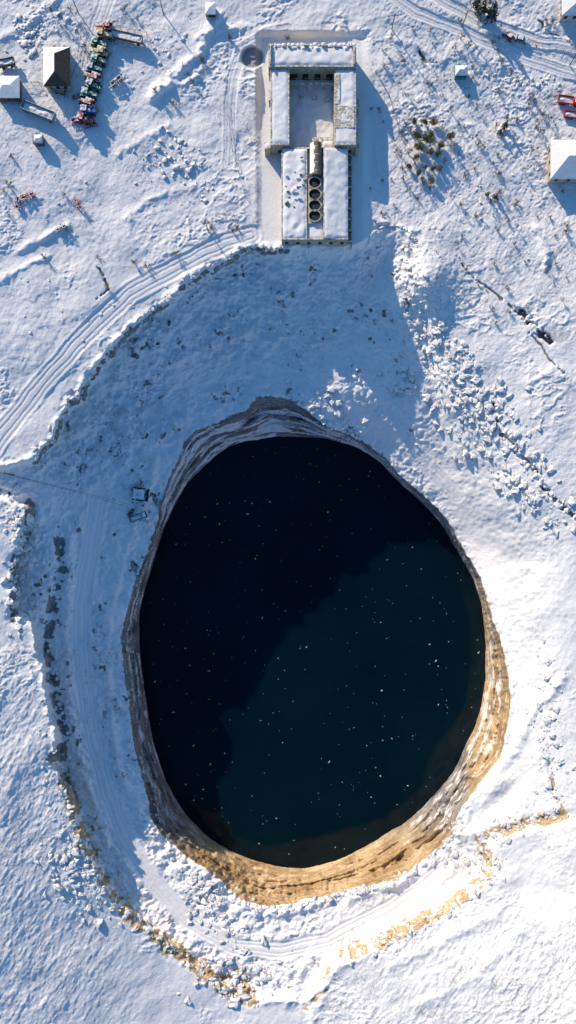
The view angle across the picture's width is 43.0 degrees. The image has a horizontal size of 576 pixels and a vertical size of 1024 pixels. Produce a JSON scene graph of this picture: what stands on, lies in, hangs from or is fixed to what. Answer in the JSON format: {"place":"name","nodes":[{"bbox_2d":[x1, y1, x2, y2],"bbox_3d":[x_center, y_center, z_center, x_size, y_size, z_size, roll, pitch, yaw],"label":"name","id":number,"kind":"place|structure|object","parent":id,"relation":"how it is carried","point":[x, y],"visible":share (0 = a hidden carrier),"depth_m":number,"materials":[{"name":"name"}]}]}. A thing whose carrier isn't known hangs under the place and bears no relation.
{"place":"outdoors","nodes":[
{"label":"outdoors","id":0,"kind":"place"},
{"bbox_2d":[272,70,287,142],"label":"wing roof snow","id":1,"kind":"structure","parent":0,"point":[279,106],"depth_m":217.84,"materials":[{"name":"white snow"}]},
{"bbox_2d":[0,0,575,1023],"bbox_3d":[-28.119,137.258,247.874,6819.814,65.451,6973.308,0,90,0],"label":"snowy ground","id":2,"kind":"structure","parent":0,"point":[522,568],"depth_m":230.42,"materials":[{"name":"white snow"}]},
{"bbox_2d":[0,56,19,69],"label":"farm trailer","id":3,"kind":"object","parent":2,"relation":"on","point":[7,62],"visible":1,"depth_m":216.31,"materials":[{"name":"white wood"}]},
{"bbox_2d":[0,76,21,101],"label":"barn","id":4,"kind":"structure","parent":2,"relation":"on","point":[10,88],"depth_m":214.71,"materials":[{"name":"white wood"}]},
{"bbox_2d":[14,192,21,210],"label":"plough","id":5,"kind":"object","parent":2,"relation":"on","point":[17,200],"visible":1,"depth_m":218.88,"materials":[{"name":"blue paint"}]},
{"bbox_2d":[20,191,38,202],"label":"plough","id":6,"kind":"object","parent":2,"relation":"on","point":[26,195],"visible":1,"depth_m":218.44,"materials":[{"name":"red paint"}]},
{"bbox_2d":[33,134,44,146],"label":"tool shed","id":7,"kind":"structure","parent":2,"relation":"on","point":[38,140],"depth_m":216.58,"materials":[{"name":"white wood"}]},
{"bbox_2d":[20,99,58,122],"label":"farm trailer","id":8,"kind":"object","parent":2,"relation":"on","point":[38,111],"visible":1,"depth_m":216.61,"materials":[{"name":"grey metal"}]},
{"bbox_2d":[46,53,71,91],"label":"walls","id":9,"kind":"structure","parent":2,"relation":"on","point":[69,89],"depth_m":217.73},
{"bbox_2d":[43,47,69,86],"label":"roof","id":10,"kind":"structure","parent":9,"relation":"on","point":[56,66],"depth_m":214.53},
{"bbox_2d":[51,88,70,94],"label":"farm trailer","id":11,"kind":"object","parent":2,"relation":"on","point":[60,91],"visible":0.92,"depth_m":217.34,"materials":[{"name":"brown wood"}]},
{"bbox_2d":[55,223,70,233],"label":"plough","id":12,"kind":"object","parent":2,"relation":"on","point":[58,229],"visible":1,"depth_m":219.54,"materials":[{"name":"grey metal"}]},
{"bbox_2d":[64,23,83,96],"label":"wooden fence","id":13,"kind":"object","parent":2,"relation":"on","point":[77,53],"visible":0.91,"depth_m":217.94,"materials":[{"name":"brown wood"}]},
{"bbox_2d":[71,93,80,99],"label":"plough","id":14,"kind":"object","parent":2,"relation":"on","point":[76,96],"visible":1,"depth_m":218.35,"materials":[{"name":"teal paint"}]},
{"bbox_2d":[71,197,83,213],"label":"plough","id":15,"kind":"object","parent":2,"relation":"on","point":[77,203],"visible":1,"depth_m":219.61,"materials":[{"name":"red paint"}]},
{"bbox_2d":[70,115,88,124],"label":"plough","id":16,"kind":"object","parent":2,"relation":"on","point":[73,120],"visible":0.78,"depth_m":218.47,"materials":[{"name":"blue paint"}]},
{"bbox_2d":[75,112,92,126],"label":"tractor","id":17,"kind":"object","parent":2,"relation":"on","point":[80,118],"visible":1,"depth_m":217.46,"materials":[{"name":"metal"}]},
{"bbox_2d":[78,96,95,107],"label":"tractor","id":18,"kind":"object","parent":2,"relation":"on","point":[89,102],"visible":0.94,"depth_m":217.20,"materials":[{"name":"metal"}]},
{"bbox_2d":[79,104,96,116],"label":"tractor","id":19,"kind":"object","parent":2,"relation":"on","point":[84,109],"visible":0.99,"depth_m":217.30,"materials":[{"name":"metal"}]},
{"bbox_2d":[80,86,97,100],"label":"tractor","id":20,"kind":"object","parent":2,"relation":"on","point":[85,92],"visible":0.97,"depth_m":217.20,"materials":[{"name":"metal"}]},
{"bbox_2d":[83,120,101,128],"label":"plough","id":21,"kind":"object","parent":2,"relation":"on","point":[94,123],"visible":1,"depth_m":218.90,"materials":[{"name":"red paint"}]},
{"bbox_2d":[84,76,101,93],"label":"tractor","id":22,"kind":"object","parent":2,"relation":"on","point":[89,83],"visible":0.99,"depth_m":217.13,"materials":[{"name":"metal"}]},
{"bbox_2d":[84,71,101,84],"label":"tractor","id":23,"kind":"object","parent":2,"relation":"on","point":[96,76],"visible":0.91,"depth_m":217.13,"materials":[{"name":"metal"}]},
{"bbox_2d":[85,61,102,74],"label":"tractor","id":24,"kind":"object","parent":2,"relation":"on","point":[90,67],"visible":0.99,"depth_m":217.18,"materials":[{"name":"metal"}]},
{"bbox_2d":[89,105,100,119],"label":"plough","id":25,"kind":"object","parent":2,"relation":"on","point":[94,113],"visible":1,"depth_m":218.56,"materials":[{"name":"red paint"}]},
{"bbox_2d":[89,51,107,67],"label":"tractor","id":26,"kind":"object","parent":2,"relation":"on","point":[95,58],"visible":1,"depth_m":217.30,"materials":[{"name":"metal"}]},
{"bbox_2d":[89,45,107,58],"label":"tractor","id":27,"kind":"object","parent":2,"relation":"on","point":[100,50],"visible":0.88,"depth_m":217.22,"materials":[{"name":"metal"}]},
{"bbox_2d":[90,34,107,47],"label":"tractor","id":28,"kind":"object","parent":2,"relation":"on","point":[95,41],"visible":0.98,"depth_m":217.14,"materials":[{"name":"metal"}]},
{"bbox_2d":[95,27,112,41],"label":"tractor","id":29,"kind":"object","parent":2,"relation":"on","point":[100,33],"visible":0.99,"depth_m":217.10,"materials":[{"name":"metal"}]},
{"bbox_2d":[95,19,113,31],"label":"tractor","id":30,"kind":"object","parent":2,"relation":"on","point":[106,25],"visible":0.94,"depth_m":216.83,"materials":[{"name":"metal"}]},
{"bbox_2d":[109,74,126,88],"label":"plough","id":31,"kind":"object","parent":2,"relation":"on","point":[115,79],"visible":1,"depth_m":218.37,"materials":[{"name":"metal"}]},
{"bbox_2d":[107,28,146,45],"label":"farm trailer","id":32,"kind":"object","parent":2,"relation":"on","point":[137,39],"visible":1,"depth_m":217.96,"materials":[{"name":"metal"}]},
{"bbox_2d":[112,24,148,47],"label":"wooden fence","id":33,"kind":"object","parent":2,"relation":"on","point":[133,30],"visible":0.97,"depth_m":218.62,"materials":[{"name":"brown wood"}]},
{"bbox_2d":[129,511,146,522],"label":"water truck","id":34,"kind":"object","parent":2,"relation":"on","point":[136,517],"visible":1,"depth_m":242.29,"materials":[{"name":"grey metal"}]},
{"bbox_2d":[130,487,148,501],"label":"pump station","id":35,"kind":"object","parent":2,"relation":"on","point":[139,494],"visible":1,"depth_m":240.31,"materials":[{"name":"white paint"}]},
{"bbox_2d":[31,243,387,852],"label":"bench rubble","id":36,"kind":"object","parent":2,"relation":"on","point":[114,409],"visible":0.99,"depth_m":237.73,"materials":[{"name":"stone"}]},
{"bbox_2d":[205,2,215,18],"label":"utility shed","id":37,"kind":"structure","parent":2,"relation":"on","point":[210,10],"depth_m":218.07,"materials":[{"name":"white"}]},
{"bbox_2d":[206,15,215,17],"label":"windows","id":38,"kind":"structure","parent":37,"relation":"in","point":[207,16],"depth_m":219.22,"materials":[{"name":"black glass"}]},
{"bbox_2d":[270,68,288,154],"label":"wing walls","id":39,"kind":"structure","parent":2,"relation":"on","point":[275,147],"depth_m":217.90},
{"bbox_2d":[278,81,289,152],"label":"wing windows","id":40,"kind":"structure","parent":39,"relation":"in","point":[279,151],"depth_m":222.80,"materials":[{"name":"black glass"}]},
{"bbox_2d":[0,485,575,1008],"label":"rim boulders","id":41,"kind":"object","parent":2,"relation":"on","point":[72,867],"visible":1,"depth_m":234.56,"materials":[{"name":"stone"}]},
{"bbox_2d":[4,4,575,517],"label":"scattered stones","id":42,"kind":"object","parent":2,"relation":"on","point":[22,42],"visible":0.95,"depth_m":221.54,"materials":[{"name":"grey stone"}]},
{"bbox_2d":[46,753,569,1012],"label":"tan rubble","id":43,"kind":"object","parent":2,"relation":"on","point":[225,990],"visible":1,"depth_m":236.10,"materials":[{"name":"stone"}]},
{"bbox_2d":[265,80,350,148],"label":"courtyard snow","id":44,"kind":"structure","parent":2,"relation":"on","point":[309,118],"depth_m":223.59,"materials":[{"name":"white snow"}]},
{"bbox_2d":[289,74,333,101],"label":"loggia","id":45,"kind":"object","parent":2,"relation":"on","point":[292,76],"visible":1,"depth_m":222.03,"materials":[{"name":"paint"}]},
{"bbox_2d":[265,73,358,156],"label":"cross walls","id":46,"kind":"structure","parent":2,"relation":"on","point":[345,110],"depth_m":217.70,"materials":[{"name":"stone"}]},
{"bbox_2d":[268,44,355,79],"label":"wing walls","id":47,"kind":"structure","parent":2,"relation":"on","point":[311,71],"depth_m":218.10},
{"bbox_2d":[268,70,329,78],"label":"wing windows","id":48,"kind":"structure","parent":47,"relation":"in","point":[304,78],"depth_m":222.93,"materials":[{"name":"black glass"}]},
{"bbox_2d":[268,42,354,64],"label":"broken parapet","id":49,"kind":"structure","parent":47,"relation":"on","point":[314,44],"depth_m":216.60,"materials":[{"name":"paint"}]},
{"bbox_2d":[281,147,347,246],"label":"hall walls","id":50,"kind":"structure","parent":2,"relation":"on","point":[315,241],"depth_m":218.96,"materials":[{"name":"beige concrete"}]},
{"bbox_2d":[285,157,305,206],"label":"roof debris","id":51,"kind":"object","parent":50,"relation":"on","point":[297,186],"visible":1,"depth_m":218.32,"materials":[{"name":"paint"}]},
{"bbox_2d":[285,242,343,244],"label":"hall windows","id":52,"kind":"structure","parent":50,"relation":"in","point":[319,243],"depth_m":222.14,"materials":[{"name":"black glass"}]},
{"bbox_2d":[308,179,322,223],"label":"silo plinth","id":53,"kind":"structure","parent":50,"relation":"on","point":[320,188],"depth_m":218.90,"materials":[{"name":"grey concrete"}]},
{"bbox_2d":[309,178,319,220],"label":"silo openings","id":54,"kind":"object","parent":53,"relation":"in","point":[314,194],"visible":1,"depth_m":218.85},
{"bbox_2d":[308,176,320,221],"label":"silo rims","id":55,"kind":"object","parent":53,"relation":"on","point":[315,188],"visible":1,"depth_m":218.30,"materials":[{"name":"grey concrete"}]},
{"bbox_2d":[310,141,321,177],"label":"storage tank","id":56,"kind":"object","parent":50,"relation":"on","point":[317,172],"visible":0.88,"depth_m":217.27,"materials":[{"name":"metal"}]},
{"bbox_2d":[310,142,314,173],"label":"snow","id":57,"kind":"structure","parent":56,"relation":"on","point":[312,157],"depth_m":217.33,"materials":[{"name":"white snow"}]},
{"bbox_2d":[333,68,355,154],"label":"wing walls","id":58,"kind":"structure","parent":2,"relation":"on","point":[350,146],"depth_m":217.90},
{"bbox_2d":[333,79,351,152],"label":"wing windows","id":59,"kind":"structure","parent":58,"relation":"in","point":[349,151],"depth_m":221.77,"materials":[{"name":"black glass"}]},
{"bbox_2d":[347,152,351,249],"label":"buttresses","id":60,"kind":"structure","parent":2,"relation":"on","point":[349,188],"depth_m":222.60,"materials":[{"name":"paint"}]},
{"bbox_2d":[375,70,405,148],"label":"wire fence","id":61,"kind":"object","parent":2,"relation":"on","point":[392,107],"visible":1,"depth_m":223.77,"materials":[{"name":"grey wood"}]},
{"bbox_2d":[410,116,417,125],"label":"dry leaf tree","id":62,"kind":"object","parent":2,"relation":"on","point":[414,121],"visible":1,"depth_m":223.56,"materials":[{"name":"brown plant"}]},
{"bbox_2d":[412,153,419,160],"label":"dry leaf tree","id":63,"kind":"object","parent":2,"relation":"on","point":[417,155],"visible":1,"depth_m":224.01,"materials":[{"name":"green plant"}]},
{"bbox_2d":[412,131,422,139],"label":"dry leaf tree","id":64,"kind":"object","parent":2,"relation":"on","point":[417,135],"visible":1,"depth_m":223.36,"materials":[{"name":"brown plant"}]},
{"bbox_2d":[413,140,424,150],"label":"dry leaf tree","id":65,"kind":"object","parent":2,"relation":"on","point":[419,146],"visible":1,"depth_m":223.40,"materials":[{"name":"brown plant"}]},
{"bbox_2d":[421,133,427,141],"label":"dry leaf tree","id":66,"kind":"object","parent":2,"relation":"on","point":[424,136],"visible":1,"depth_m":222.75,"materials":[{"name":"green plant"}]},
{"bbox_2d":[421,118,428,125],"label":"dry leaf tree","id":67,"kind":"object","parent":2,"relation":"on","point":[424,120],"visible":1,"depth_m":223.12,"materials":[{"name":"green plant"}]},
{"bbox_2d":[424,135,436,143],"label":"dry leaf tree","id":68,"kind":"object","parent":2,"relation":"on","point":[429,140],"visible":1,"depth_m":222.75,"materials":[{"name":"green plant"}]},
{"bbox_2d":[426,147,434,155],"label":"dry leaf tree","id":69,"kind":"object","parent":2,"relation":"on","point":[430,151],"visible":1,"depth_m":223.12,"materials":[{"name":"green plant"}]},
{"bbox_2d":[429,176,434,184],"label":"dry leaf tree","id":70,"kind":"object","parent":2,"relation":"on","point":[432,179],"visible":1,"depth_m":224.44,"materials":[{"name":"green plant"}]},
{"bbox_2d":[429,117,439,125],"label":"dry leaf tree","id":71,"kind":"object","parent":2,"relation":"on","point":[433,122],"visible":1,"depth_m":223.50,"materials":[{"name":"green plant"}]},
{"bbox_2d":[435,150,441,156],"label":"dry leaf tree","id":72,"kind":"object","parent":2,"relation":"on","point":[438,153],"visible":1,"depth_m":223.60,"materials":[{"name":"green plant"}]},
{"bbox_2d":[437,142,443,148],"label":"dry leaf tree","id":73,"kind":"object","parent":2,"relation":"on","point":[440,145],"visible":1,"depth_m":223.35,"materials":[{"name":"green plant"}]},
{"bbox_2d":[446,131,455,140],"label":"dry leaf tree","id":74,"kind":"object","parent":2,"relation":"on","point":[450,135],"visible":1,"depth_m":223.55,"materials":[{"name":"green plant"}]},
{"bbox_2d":[454,65,467,79],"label":"tin shed","id":75,"kind":"structure","parent":2,"relation":"on","point":[460,72],"depth_m":222.01,"materials":[{"name":"teal paint"}]},
{"bbox_2d":[472,0,481,8],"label":"pine tree","id":76,"kind":"object","parent":2,"relation":"on","point":[475,3],"visible":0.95,"depth_m":220.94,"materials":[{"name":"green plant"}]},
{"bbox_2d":[474,0,487,21],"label":"pine tree","id":77,"kind":"object","parent":2,"relation":"on","point":[482,9],"visible":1,"depth_m":219.91,"materials":[{"name":"green plant"}]},
{"bbox_2d":[483,1,498,24],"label":"pine tree","id":78,"kind":"object","parent":2,"relation":"on","point":[492,11],"visible":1,"depth_m":219.85,"materials":[{"name":"green plant"}]},
{"bbox_2d":[501,121,508,130],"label":"pine tree","id":79,"kind":"object","parent":2,"relation":"on","point":[505,124],"visible":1,"depth_m":224.12,"materials":[{"name":"green plant"}]},
{"bbox_2d":[502,29,514,42],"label":"parked car","id":80,"kind":"object","parent":2,"relation":"on","point":[510,36],"visible":1,"depth_m":222.46,"materials":[{"name":"red paint"}]},
{"bbox_2d":[514,34,527,44],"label":"parked car","id":81,"kind":"object","parent":2,"relation":"on","point":[520,38],"visible":1,"depth_m":222.74,"materials":[{"name":"grey metal"}]},
{"bbox_2d":[480,33,575,51],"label":"wooden fence","id":82,"kind":"object","parent":2,"relation":"on","point":[532,42],"visible":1,"depth_m":222.94,"materials":[{"name":"brown wood"}]},
{"bbox_2d":[547,144,575,183],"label":"walls","id":83,"kind":"structure","parent":2,"relation":"on","point":[562,181],"depth_m":225.75,"materials":[{"name":"paint"}]},
{"bbox_2d":[550,140,575,178],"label":"roof","id":84,"kind":"structure","parent":83,"relation":"on","point":[562,159],"depth_m":222.12,"materials":[{"name":"paint"}]},
{"bbox_2d":[557,94,575,106],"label":"truck","id":85,"kind":"object","parent":2,"relation":"on","point":[562,99],"visible":1,"depth_m":224.38,"materials":[{"name":"red metal"}]},
{"bbox_2d":[559,0,575,21],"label":"outbuilding","id":86,"kind":"structure","parent":2,"relation":"on","point":[567,11],"depth_m":220.35,"materials":[{"name":"white"}]},
{"bbox_2d":[560,1,575,18],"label":"windows","id":87,"kind":"structure","parent":86,"relation":"in","point":[574,17],"depth_m":222.30,"materials":[{"name":"black glass"}]},
{"bbox_2d":[563,110,575,118],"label":"truck","id":88,"kind":"object","parent":2,"relation":"on","point":[567,114],"visible":1,"depth_m":224.92,"materials":[{"name":"red metal"}]},
{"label":"power pole","id":89,"kind":"object","parent":2,"relation":"on","visible":0},
{"bbox_2d":[4,473,127,506],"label":"power cable","id":90,"kind":"object","parent":89,"relation":"attached to","point":[69,490],"visible":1,"depth_m":232.25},
{"bbox_2d":[8,474,126,503],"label":"power cable","id":91,"kind":"object","parent":89,"relation":"attached to","point":[66,488],"visible":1,"depth_m":231.56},
{"bbox_2d":[271,46,352,64],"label":"wing roof snow","id":92,"kind":"structure","parent":0,"point":[309,55],"depth_m":217.11,"materials":[{"name":"white snow"}]},
{"bbox_2d":[139,436,485,867],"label":"lake water","id":93,"kind":"structure","parent":0,"point":[331,702],"depth_m":266.00,"materials":[{"name":"liquid"}]},
{"bbox_2d":[148,449,479,843],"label":"floating ice","id":94,"kind":"structure","parent":93,"relation":"on","point":[284,670],"depth_m":265.93,"materials":[{"name":"white ice"}]},
{"bbox_2d":[283,148,347,238],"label":"hall roof snow","id":95,"kind":"structure","parent":0,"point":[335,195],"depth_m":218.70,"materials":[{"name":"white snow"}]},
{"bbox_2d":[336,70,354,142],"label":"wing roof snow","id":96,"kind":"structure","parent":0,"point":[347,96],"depth_m":217.89,"materials":[{"name":"white snow"}]},
{"bbox_2d":[285,271,575,537],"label":"boulder field","id":97,"kind":"structure","parent":0,"point":[531,498],"depth_m":230.70,"materials":[{"name":"white snow"}]},
{"bbox_2d":[492,193,497,198],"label":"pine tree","id":98,"kind":"object","parent":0,"point":[494,196],"visible":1,"depth_m":225.40,"materials":[{"name":"green plant"}]}
]}

